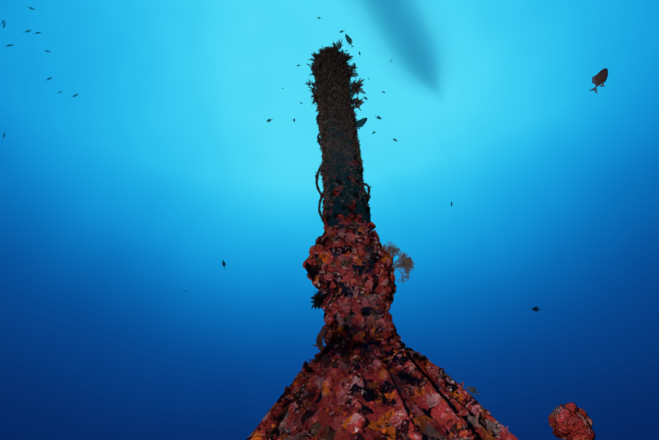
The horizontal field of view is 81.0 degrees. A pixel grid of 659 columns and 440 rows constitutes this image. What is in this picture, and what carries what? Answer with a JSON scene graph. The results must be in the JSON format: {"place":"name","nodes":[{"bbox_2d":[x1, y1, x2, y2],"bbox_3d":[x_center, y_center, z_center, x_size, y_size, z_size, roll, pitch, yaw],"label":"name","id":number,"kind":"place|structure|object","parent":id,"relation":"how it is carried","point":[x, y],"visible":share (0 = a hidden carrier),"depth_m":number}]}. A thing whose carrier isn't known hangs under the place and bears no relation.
{"place":"outdoors","nodes":[
{"label":"outdoors","id":0,"kind":"place"},
{"bbox_2d":[1,20,184,291],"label":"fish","id":1,"kind":"object","parent":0,"point":[48,78],"visible":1,"depth_m":11.32},
{"bbox_2d":[0,0,658,439],"label":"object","id":2,"kind":"structure","parent":0,"point":[125,195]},
{"bbox_2d":[222,17,540,395],"bbox_3d":[0.069,-2.075,7.066,4.981,11.008,5.880,-14,-36,14],"label":"fish","id":3,"kind":"object","parent":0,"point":[361,123],"visible":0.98,"depth_m":6.26},
{"bbox_2d":[362,0,439,88],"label":"boat","id":4,"kind":"object","parent":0,"point":[407,49],"visible":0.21,"depth_m":18.69},
{"bbox_2d":[548,402,595,439],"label":"coral","id":5,"kind":"object","parent":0,"point":[569,421],"visible":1,"depth_m":1.31},
{"bbox_2d":[589,68,607,92],"bbox_3d":[1.021,-0.524,1.464,0.086,0.074,0.037,-27,-41,29],"label":"damselfish","id":6,"kind":"object","parent":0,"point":[600,78],"visible":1,"depth_m":1.46},
{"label":"wreck deck","id":7,"kind":"structure","parent":0,"visible":0},
{"bbox_2d":[246,51,517,439],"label":"shipwreck mast","id":8,"kind":"object","parent":7,"relation":"on","point":[436,417],"visible":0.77,"depth_m":2.17},
{"bbox_2d":[309,289,327,309],"bbox_3d":[-0.066,0.575,2.814,0.156,0.162,0.188,-3,-35,-1],"label":"feather star","id":9,"kind":"object","parent":8,"relation":"attached to","point":[319,297],"visible":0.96,"depth_m":2.78},
{"bbox_2d":[305,39,369,216],"bbox_3d":[0.081,-1.013,3.920,0.623,2.384,0.395,-3,-35,-1],"label":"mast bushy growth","id":10,"kind":"object","parent":8,"relation":"attached to","point":[328,71],"visible":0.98,"depth_m":3.97},
{"bbox_2d":[313,112,371,350],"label":"rope ends","id":11,"kind":"object","parent":8,"relation":"attached to","point":[319,339],"visible":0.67,"depth_m":3.31},
{"bbox_2d":[262,224,507,439],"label":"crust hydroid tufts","id":12,"kind":"object","parent":8,"relation":"on","point":[323,406],"visible":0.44,"depth_m":2.27},
{"bbox_2d":[382,241,414,282],"bbox_3d":[0.491,0.305,2.869,0.255,0.285,0.146,14,-39,-24],"label":"sea fan","id":13,"kind":"object","parent":8,"relation":"attached to","point":[405,262],"visible":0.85,"depth_m":2.87}
]}

